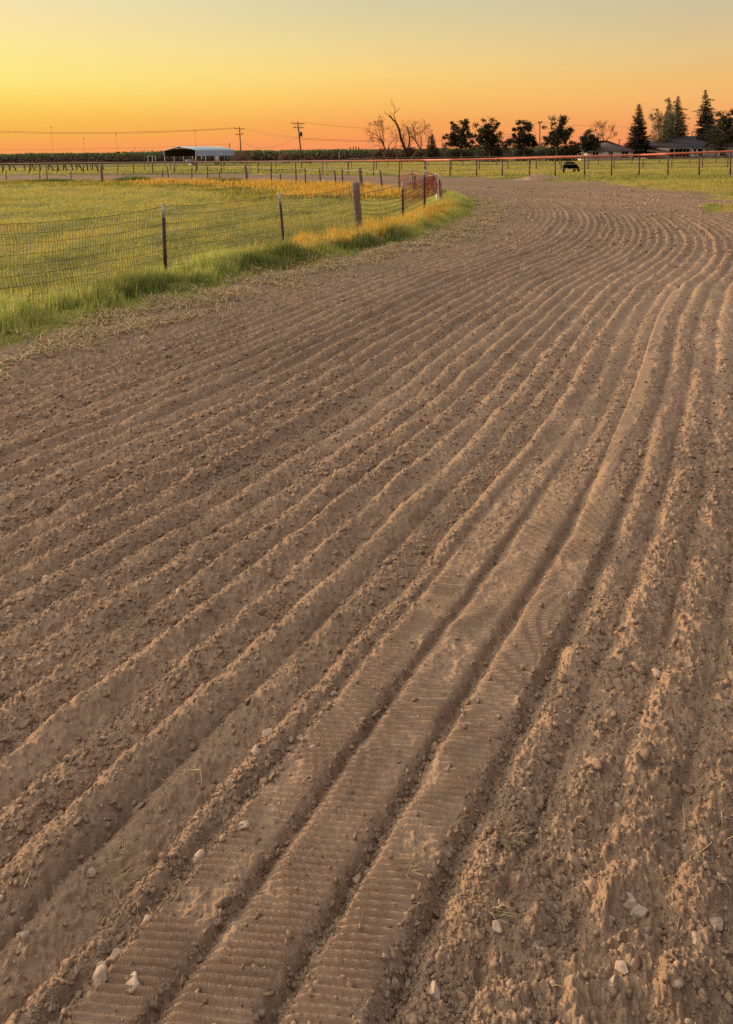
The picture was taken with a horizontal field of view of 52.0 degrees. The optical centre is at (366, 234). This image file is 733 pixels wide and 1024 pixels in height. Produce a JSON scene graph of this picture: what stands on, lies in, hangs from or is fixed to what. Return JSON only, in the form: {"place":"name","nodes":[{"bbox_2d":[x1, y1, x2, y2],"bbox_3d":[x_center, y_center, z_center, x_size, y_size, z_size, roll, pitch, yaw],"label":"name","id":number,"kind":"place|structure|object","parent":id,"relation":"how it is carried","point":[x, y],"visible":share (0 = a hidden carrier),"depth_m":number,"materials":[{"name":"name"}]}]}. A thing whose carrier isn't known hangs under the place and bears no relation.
{"place":"outdoors","nodes":[
{"label":"outdoors","id":0,"kind":"place"},
{"bbox_2d":[0,178,478,347],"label":"infield pasture","id":1,"kind":"structure","parent":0,"point":[19,339],"depth_m":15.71,"materials":[{"name":"green plant"}]},
{"bbox_2d":[24,177,75,181],"bbox_3d":[-21.652,-3.765,51.444,3.640,0.333,2.132,-1,6,0],"label":"weed clump","id":2,"kind":"object","parent":1,"relation":"on","point":[48,179],"visible":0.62,"depth_m":51.28,"materials":[{"name":"green plant"}]},
{"bbox_2d":[113,173,154,181],"bbox_3d":[-15.188,-3.720,49.105,3.015,0.605,1.775,-1,6,0],"label":"weed clump","id":3,"kind":"object","parent":1,"relation":"on","point":[131,178],"visible":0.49,"depth_m":48.84,"materials":[{"name":"green plant"}]},
{"bbox_2d":[195,177,242,181],"bbox_3d":[-8.758,-3.347,45.168,3.406,0.496,1.951,-1,6,0],"label":"weed clump","id":4,"kind":"object","parent":1,"relation":"on","point":[223,179],"visible":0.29,"depth_m":45.07,"materials":[{"name":"green plant"}]},
{"bbox_2d":[0,174,732,1023],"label":"dirt track","id":5,"kind":"structure","parent":0,"point":[440,798],"depth_m":2.46,"materials":[{"name":"soil"}]},
{"bbox_2d":[6,612,13,617],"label":"field stone","id":6,"kind":"object","parent":5,"relation":"on","point":[10,615],"visible":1,"depth_m":2.52,"materials":[{"name":"beige stone"}]},
{"bbox_2d":[16,930,29,947],"bbox_3d":[-0.678,1.387,1.476,0.028,0.020,0.037,-1,6,0],"label":"field stone","id":7,"kind":"object","parent":5,"relation":"on","point":[26,932],"visible":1,"depth_m":1.48,"materials":[{"name":"grey stone"}]},
{"bbox_2d":[86,868,96,877],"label":"field stone","id":8,"kind":"object","parent":5,"relation":"on","point":[91,872],"visible":1,"depth_m":1.61,"materials":[{"name":"beige stone"}]},
{"bbox_2d":[93,964,107,985],"bbox_3d":[-0.495,1.379,1.397,0.027,0.027,0.033,-3,7,-23],"label":"field stone","id":9,"kind":"object","parent":5,"relation":"on","point":[100,973],"visible":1,"depth_m":1.39,"materials":[{"name":"grey stone"}]},
{"bbox_2d":[96,960,107,967],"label":"field stone","id":10,"kind":"object","parent":5,"relation":"on","point":[101,962],"visible":0.36,"depth_m":1.43,"materials":[{"name":"grey stone"}]},
{"bbox_2d":[110,948,120,955],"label":"field stone","id":11,"kind":"object","parent":5,"relation":"on","point":[115,951],"visible":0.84,"depth_m":1.46,"materials":[{"name":"grey stone"}]},
{"bbox_2d":[86,845,152,897],"bbox_3d":[-0.529,1.364,1.611,0.167,0.052,0.144,-1,6,0],"label":"dry tuft","id":12,"kind":"object","parent":5,"relation":"on","point":[116,874],"visible":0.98,"depth_m":1.62,"materials":[{"name":"plant"}]},
{"bbox_2d":[125,971,141,993],"bbox_3d":[-0.432,1.381,1.387,0.032,0.021,0.037,-6,8,-39],"label":"field stone","id":13,"kind":"object","parent":5,"relation":"on","point":[134,980],"visible":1,"depth_m":1.38,"materials":[{"name":"grey stone"}]},
{"bbox_2d":[142,914,150,921],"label":"field stone","id":14,"kind":"object","parent":5,"relation":"on","point":[147,916],"visible":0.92,"depth_m":1.51,"materials":[{"name":"beige stone"}]},
{"bbox_2d":[192,849,206,865],"bbox_3d":[-0.364,1.367,1.643,0.034,0.036,0.030,-1,6,0],"label":"field stone","id":15,"kind":"object","parent":5,"relation":"on","point":[200,854],"visible":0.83,"depth_m":1.64,"materials":[{"name":"beige stone"}]},
{"bbox_2d":[238,820,250,830],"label":"field stone","id":16,"kind":"object","parent":5,"relation":"on","point":[245,823],"visible":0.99,"depth_m":1.71,"materials":[{"name":"beige stone"}]},
{"bbox_2d":[0,191,520,382],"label":"cut straw","id":17,"kind":"object","parent":5,"relation":"on","point":[467,224],"visible":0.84,"depth_m":8.42,"materials":[{"name":"beige plant"}]},
{"bbox_2d":[262,728,272,737],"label":"field stone","id":18,"kind":"object","parent":5,"relation":"on","point":[267,732],"visible":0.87,"depth_m":1.99,"materials":[{"name":"beige stone"}]},
{"bbox_2d":[296,734,302,740],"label":"field stone","id":19,"kind":"object","parent":5,"relation":"on","point":[299,737],"visible":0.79,"depth_m":1.99,"materials":[{"name":"beige stone"}]},
{"bbox_2d":[330,690,337,697],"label":"field stone","id":20,"kind":"object","parent":5,"relation":"on","point":[334,693],"visible":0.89,"depth_m":2.14,"materials":[{"name":"grey stone"}]},
{"bbox_2d":[1,282,732,1023],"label":"straw bits","id":21,"kind":"object","parent":5,"relation":"on","point":[421,778],"visible":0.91,"depth_m":1.90,"materials":[{"name":"beige plant"}]},
{"bbox_2d":[385,847,420,876],"bbox_3d":[0.079,1.344,1.598,0.087,0.037,0.102,-1,6,0],"label":"dry tuft","id":22,"kind":"object","parent":5,"relation":"on","point":[409,863],"visible":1,"depth_m":1.60,"materials":[{"name":"plant"}]},
{"bbox_2d":[429,980,440,1000],"bbox_3d":[0.128,1.396,1.381,0.025,0.030,0.023,2,7,25],"label":"field stone","id":23,"kind":"object","parent":5,"relation":"on","point":[434,991],"visible":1,"depth_m":1.38,"materials":[{"name":"beige stone"}]},
{"bbox_2d":[461,868,520,934],"bbox_3d":[0.248,1.339,1.509,0.123,0.050,0.140,-1,6,0],"label":"dry tuft","id":24,"kind":"object","parent":5,"relation":"on","point":[497,907],"visible":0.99,"depth_m":1.51,"materials":[{"name":"plant"}]},
{"bbox_2d":[492,920,502,933],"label":"field stone","id":25,"kind":"object","parent":5,"relation":"on","point":[497,926],"visible":1,"depth_m":1.46,"materials":[{"name":"beige stone"}]},
{"bbox_2d":[477,804,531,856],"bbox_3d":[0.308,1.334,1.683,0.147,0.049,0.127,-5,8,-37],"label":"dry tuft","id":26,"kind":"object","parent":5,"relation":"on","point":[505,828],"visible":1,"depth_m":1.69,"materials":[{"name":"plant"}]},
{"bbox_2d":[531,940,543,952],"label":"field stone","id":27,"kind":"object","parent":5,"relation":"on","point":[535,945],"visible":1,"depth_m":1.45,"materials":[{"name":"grey stone"}]},
{"bbox_2d":[515,174,564,179],"bbox_3d":[9.973,-3.356,43.922,3.400,0.362,2.400,-1,6,0],"label":"dirt pile","id":28,"kind":"object","parent":5,"relation":"on","point":[536,176],"visible":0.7,"depth_m":43.59,"materials":[{"name":"soil"}]},
{"bbox_2d":[609,973,617,989],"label":"field stone","id":29,"kind":"object","parent":5,"relation":"on","point":[613,980],"visible":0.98,"depth_m":1.38,"materials":[{"name":"grey stone"}]},
{"bbox_2d":[615,960,627,975],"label":"field stone","id":30,"kind":"object","parent":5,"relation":"on","point":[621,966],"visible":1,"depth_m":1.40,"materials":[{"name":"grey stone"}]},
{"bbox_2d":[622,891,637,909],"bbox_3d":[0.532,1.358,1.532,0.038,0.017,0.030,-1,6,0],"label":"field stone","id":31,"kind":"object","parent":5,"relation":"on","point":[630,903],"visible":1,"depth_m":1.52,"materials":[{"name":"beige stone"}]},
{"bbox_2d":[630,904,648,917],"bbox_3d":[0.550,1.367,1.520,0.042,0.015,0.028,-1,6,0],"label":"field stone","id":32,"kind":"object","parent":5,"relation":"on","point":[639,910],"visible":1,"depth_m":1.51,"materials":[{"name":"beige stone"}]},
{"bbox_2d":[692,931,701,946],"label":"field stone","id":33,"kind":"object","parent":5,"relation":"on","point":[696,936],"visible":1,"depth_m":1.45,"materials":[{"name":"beige stone"}]},
{"bbox_2d":[709,916,723,931],"bbox_3d":[0.689,1.358,1.479,0.030,0.022,0.029,-1,6,0],"label":"field stone","id":34,"kind":"object","parent":5,"relation":"on","point":[718,921],"visible":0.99,"depth_m":1.47,"materials":[{"name":"grey stone"}]},
{"bbox_2d":[0,158,732,211],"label":"field","id":35,"kind":"structure","parent":0,"point":[713,206],"depth_m":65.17,"materials":[{"name":"green plant"}]},
{"bbox_2d":[185,159,202,164],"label":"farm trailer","id":36,"kind":"object","parent":35,"relation":"on","point":[193,160],"visible":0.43,"depth_m":151.84,"materials":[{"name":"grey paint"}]},
{"bbox_2d":[214,156,219,164],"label":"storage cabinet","id":37,"kind":"object","parent":35,"relation":"on","point":[217,158],"visible":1,"depth_m":147.37,"materials":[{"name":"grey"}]},
{"bbox_2d":[347,153,732,166],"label":"wire fence","id":38,"kind":"object","parent":35,"relation":"on","point":[530,160],"visible":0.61,"depth_m":91.28,"materials":[{"name":"metal"}]},
{"bbox_2d":[561,162,579,172],"bbox_3d":[15.668,-5.147,57.679,1.448,0.854,0.543,-1,6,0],"label":"cow","id":39,"kind":"object","parent":35,"relation":"on","point":[572,165],"visible":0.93,"depth_m":57.49},
{"bbox_2d":[0,158,732,167],"bbox_3d":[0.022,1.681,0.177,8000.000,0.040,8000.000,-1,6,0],"label":"ground","id":40,"kind":"structure","parent":0,"point":[81,165],"depth_m":198.52,"materials":[{"name":"green plant"}]},
{"bbox_2d":[163,146,233,164],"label":"metal shed","id":41,"kind":"structure","parent":40,"relation":"on","point":[196,151],"depth_m":150.37,"materials":[{"name":"grey metal"}]},
{"bbox_2d":[0,169,438,298],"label":"netting fence","id":42,"kind":"object","parent":40,"relation":"on","point":[355,198],"visible":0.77,"depth_m":10.04,"materials":[{"name":"metal"}]},
{"bbox_2d":[399,170,441,208],"bbox_3d":[1.722,-1.578,24.269,1.274,0.821,15.058,-1,6,2],"label":"barrier netting","id":43,"kind":"object","parent":42,"relation":"attached to","point":[431,183],"visible":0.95,"depth_m":20.60,"materials":[{"name":"orange plastic"}]},
{"bbox_2d":[5,165,433,190],"bbox_3d":[-9.248,-3.378,43.813,39.319,1.415,7.890,5,8,43],"label":"fence","id":44,"kind":"object","parent":40,"relation":"on","point":[360,177],"visible":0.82,"depth_m":39.39,"materials":[{"name":"wood"}]},
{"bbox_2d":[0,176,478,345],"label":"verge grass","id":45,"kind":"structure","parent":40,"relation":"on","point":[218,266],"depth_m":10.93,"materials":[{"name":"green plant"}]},
{"bbox_2d":[234,127,244,162],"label":"utility pole","id":46,"kind":"object","parent":40,"relation":"on","point":[240,138],"visible":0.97,"depth_m":206.92,"materials":[{"name":"brown wood"}]},
{"bbox_2d":[3,129,222,133],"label":"overhead wire","id":47,"kind":"object","parent":46,"relation":"attached to","point":[98,133],"visible":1,"depth_m":208.86,"materials":[{"name":"brown metal"}]},
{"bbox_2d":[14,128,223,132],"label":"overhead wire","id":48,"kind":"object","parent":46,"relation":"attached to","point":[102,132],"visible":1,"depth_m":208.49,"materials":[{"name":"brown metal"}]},
{"bbox_2d":[230,151,255,162],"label":"shrub","id":49,"kind":"object","parent":40,"relation":"on","point":[247,156],"visible":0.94,"depth_m":198.83,"materials":[{"name":"green plant"}]},
{"bbox_2d":[278,152,292,163],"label":"shrub","id":50,"kind":"object","parent":40,"relation":"on","point":[284,157],"visible":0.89,"depth_m":169.94,"materials":[{"name":"green plant"}]},
{"bbox_2d":[0,146,577,164],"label":"orchard","id":51,"kind":"object","parent":40,"relation":"on","point":[323,154],"visible":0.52,"depth_m":260.09,"materials":[{"name":"green plant"}]},
{"bbox_2d":[291,122,303,162],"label":"utility pole","id":52,"kind":"object","parent":40,"relation":"on","point":[300,133],"visible":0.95,"depth_m":169.29,"materials":[{"name":"brown wood"}]},
{"bbox_2d":[305,134,528,141],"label":"overhead wire","id":53,"kind":"object","parent":52,"relation":"attached to","point":[361,141],"visible":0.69,"depth_m":174.16,"materials":[{"name":"brown metal"}]},
{"bbox_2d":[300,155,315,162],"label":"shrub","id":54,"kind":"object","parent":40,"relation":"on","point":[308,157],"visible":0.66,"depth_m":162.51,"materials":[{"name":"green plant"}]},
{"bbox_2d":[0,150,732,176],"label":"pipe fence","id":55,"kind":"object","parent":40,"relation":"on","point":[529,158],"visible":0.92,"depth_m":52.53,"materials":[{"name":"metal"}]},
{"bbox_2d":[8,156,732,169],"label":"pipe fence","id":56,"kind":"object","parent":40,"relation":"on","point":[507,164],"visible":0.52,"depth_m":72.83,"materials":[{"name":"metal"}]},
{"bbox_2d":[367,148,386,161],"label":"shrub","id":57,"kind":"object","parent":40,"relation":"on","point":[378,154],"visible":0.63,"depth_m":191.49,"materials":[{"name":"green plant"}]},
{"bbox_2d":[363,116,407,161],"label":"bare tree","id":58,"kind":"object","parent":40,"relation":"on","point":[376,125],"visible":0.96,"depth_m":188.73,"materials":[{"name":"brown plant"}]},
{"bbox_2d":[380,148,400,161],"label":"shrub","id":59,"kind":"object","parent":40,"relation":"on","point":[388,154],"visible":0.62,"depth_m":185.66,"materials":[{"name":"green plant"}]},
{"bbox_2d":[384,100,410,161],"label":"dead tree","id":60,"kind":"object","parent":40,"relation":"on","point":[400,136],"visible":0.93,"depth_m":180.09,"materials":[{"name":"brown wood"}]},
{"bbox_2d":[388,133,407,161],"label":"bare tree","id":61,"kind":"object","parent":40,"relation":"on","point":[395,146],"visible":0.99,"depth_m":178.28,"materials":[{"name":"brown plant"}]},
{"bbox_2d":[397,147,416,161],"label":"shrub","id":62,"kind":"object","parent":40,"relation":"on","point":[410,151],"visible":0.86,"depth_m":180.27,"materials":[{"name":"green plant"}]},
{"bbox_2d":[402,119,434,161],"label":"bare tree","id":63,"kind":"object","parent":40,"relation":"on","point":[415,134],"visible":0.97,"depth_m":176.18,"materials":[{"name":"brown plant"}]},
{"bbox_2d":[412,149,426,161],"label":"shrub","id":64,"kind":"object","parent":40,"relation":"on","point":[419,154],"visible":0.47,"depth_m":175.62,"materials":[{"name":"green plant"}]},
{"bbox_2d":[423,134,440,161],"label":"conifer","id":65,"kind":"object","parent":40,"relation":"on","point":[432,152],"visible":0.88,"depth_m":166.60,"materials":[{"name":"green plant"}]},
{"bbox_2d":[423,151,446,161],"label":"shrub","id":66,"kind":"object","parent":40,"relation":"on","point":[441,156],"visible":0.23,"depth_m":170.45,"materials":[{"name":"green plant"}]},
{"bbox_2d":[441,118,476,161],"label":"leafy tree","id":67,"kind":"object","parent":40,"relation":"on","point":[458,139],"visible":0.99,"depth_m":152.85,"materials":[{"name":"green plant"}]},
{"bbox_2d":[442,147,476,160],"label":"shrub","id":68,"kind":"object","parent":40,"relation":"on","point":[466,154],"visible":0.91,"depth_m":162.64,"materials":[{"name":"green plant"}]},
{"bbox_2d":[470,117,504,157],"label":"leafy tree","id":69,"kind":"object","parent":40,"relation":"on","point":[486,131],"visible":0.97,"depth_m":145.94,"materials":[{"name":"green plant"}]},
{"bbox_2d":[476,146,503,157],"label":"shrub","id":70,"kind":"object","parent":40,"relation":"on","point":[495,151],"visible":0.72,"depth_m":154.24,"materials":[{"name":"green plant"}]},
{"bbox_2d":[474,157,513,161],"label":"shrub","id":71,"kind":"object","parent":40,"relation":"on","point":[504,160],"visible":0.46,"depth_m":140.63,"materials":[{"name":"green plant"}]},
{"bbox_2d":[501,119,539,161],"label":"leafy tree","id":72,"kind":"object","parent":40,"relation":"on","point":[522,139],"visible":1,"depth_m":142.05,"materials":[{"name":"green plant"}]},
{"bbox_2d":[511,147,538,160],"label":"shrub","id":73,"kind":"object","parent":40,"relation":"on","point":[531,152],"visible":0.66,"depth_m":146.08,"materials":[{"name":"green plant"}]},
{"bbox_2d":[538,121,541,160],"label":"utility pole","id":74,"kind":"object","parent":40,"relation":"on","point":[539,136],"visible":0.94,"depth_m":150.79,"materials":[{"name":"brown wood"}]},
{"bbox_2d":[530,149,569,161],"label":"shrub","id":75,"kind":"object","parent":40,"relation":"on","point":[544,152],"visible":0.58,"depth_m":139.45,"materials":[{"name":"green plant"}]},
{"bbox_2d":[540,114,577,161],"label":"leafy tree","id":76,"kind":"object","parent":40,"relation":"on","point":[558,136],"visible":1,"depth_m":134.94,"materials":[{"name":"green plant"}]},
{"bbox_2d":[558,142,584,160],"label":"shrub","id":77,"kind":"object","parent":40,"relation":"on","point":[572,151],"visible":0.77,"depth_m":138.97,"materials":[{"name":"green plant"}]},
{"bbox_2d":[574,129,600,152],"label":"leafy tree","id":78,"kind":"object","parent":40,"relation":"on","point":[592,143],"visible":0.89,"depth_m":142.84,"materials":[{"name":"green plant"}]},
{"bbox_2d":[591,120,617,140],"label":"bare tree","id":79,"kind":"object","parent":40,"relation":"on","point":[599,126],"visible":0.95,"depth_m":156.03,"materials":[{"name":"brown plant"}]},
{"bbox_2d":[577,140,635,160],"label":"house","id":80,"kind":"structure","parent":40,"relation":"on","point":[608,148],"depth_m":142.59,"materials":[{"name":"paint"}]},
{"bbox_2d":[621,152,628,158],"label":"window","id":81,"kind":"structure","parent":80,"relation":"in","point":[621,152],"depth_m":142.44,"materials":[{"name":"glass"}]},
{"bbox_2d":[625,104,653,156],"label":"conifer","id":82,"kind":"object","parent":40,"relation":"on","point":[639,144],"visible":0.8,"depth_m":171.35,"materials":[{"name":"green plant"}]},
{"bbox_2d":[646,108,674,142],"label":"birch tree","id":83,"kind":"object","parent":40,"relation":"on","point":[665,138],"visible":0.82,"depth_m":175.96,"materials":[{"name":"green plant"}]},
{"bbox_2d":[665,101,673,124],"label":"conifer","id":84,"kind":"object","parent":40,"relation":"on","point":[669,104],"visible":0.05,"depth_m":185.28,"materials":[{"name":"green plant"}]},
{"bbox_2d":[659,98,689,137],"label":"birch tree","id":85,"kind":"object","parent":40,"relation":"on","point":[672,118],"visible":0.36,"depth_m":179.12,"materials":[{"name":"green plant"}]},
{"bbox_2d":[672,96,690,135],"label":"conifer","id":86,"kind":"object","parent":40,"relation":"on","point":[678,120],"visible":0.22,"depth_m":181.89,"materials":[{"name":"green plant"}]},
{"bbox_2d":[635,136,732,158],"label":"house","id":87,"kind":"structure","parent":40,"relation":"on","point":[687,144],"depth_m":173.94,"materials":[{"name":"paint"}]},
{"bbox_2d":[675,148,685,155],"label":"window","id":88,"kind":"structure","parent":87,"relation":"in","point":[680,149],"depth_m":173.89,"materials":[{"name":"black glass"}]},
{"bbox_2d":[683,148,689,155],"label":"window","id":89,"kind":"structure","parent":87,"relation":"in","point":[687,149],"depth_m":173.89,"materials":[{"name":"black glass"}]},
{"bbox_2d":[694,148,702,155],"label":"window","id":90,"kind":"structure","parent":87,"relation":"in","point":[699,149],"depth_m":173.89,"materials":[{"name":"black glass"}]},
{"bbox_2d":[705,148,717,155],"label":"garage door","id":91,"kind":"structure","parent":87,"relation":"in","point":[711,149],"depth_m":173.89,"materials":[{"name":"white paint"}]},
{"bbox_2d":[692,89,715,139],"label":"conifer","id":92,"kind":"object","parent":40,"relation":"on","point":[703,120],"visible":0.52,"depth_m":178.23,"materials":[{"name":"green plant"}]},
{"bbox_2d":[700,120,728,158],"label":"leafy tree","id":93,"kind":"object","parent":40,"relation":"on","point":[707,138],"visible":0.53,"depth_m":164.51,"materials":[{"name":"green plant"}]},
{"bbox_2d":[705,108,732,157],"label":"leafy tree","id":94,"kind":"object","parent":40,"relation":"on","point":[724,136],"visible":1,"depth_m":151.70,"materials":[{"name":"green plant"}]},
{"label":"service pole","id":95,"kind":"object","parent":40,"relation":"on","visible":0},
{"bbox_2d":[41,144,220,149],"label":"overhead wire","id":96,"kind":"object","parent":95,"relation":"attached to","point":[106,148],"visible":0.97,"depth_m":234.07,"materials":[{"name":"brown metal"}]},
{"bbox_2d":[0,0,732,153],"label":"sky","id":97,"kind":"structure","parent":0,"point":[128,69],"materials":[{"name":"orange"}]}
]}

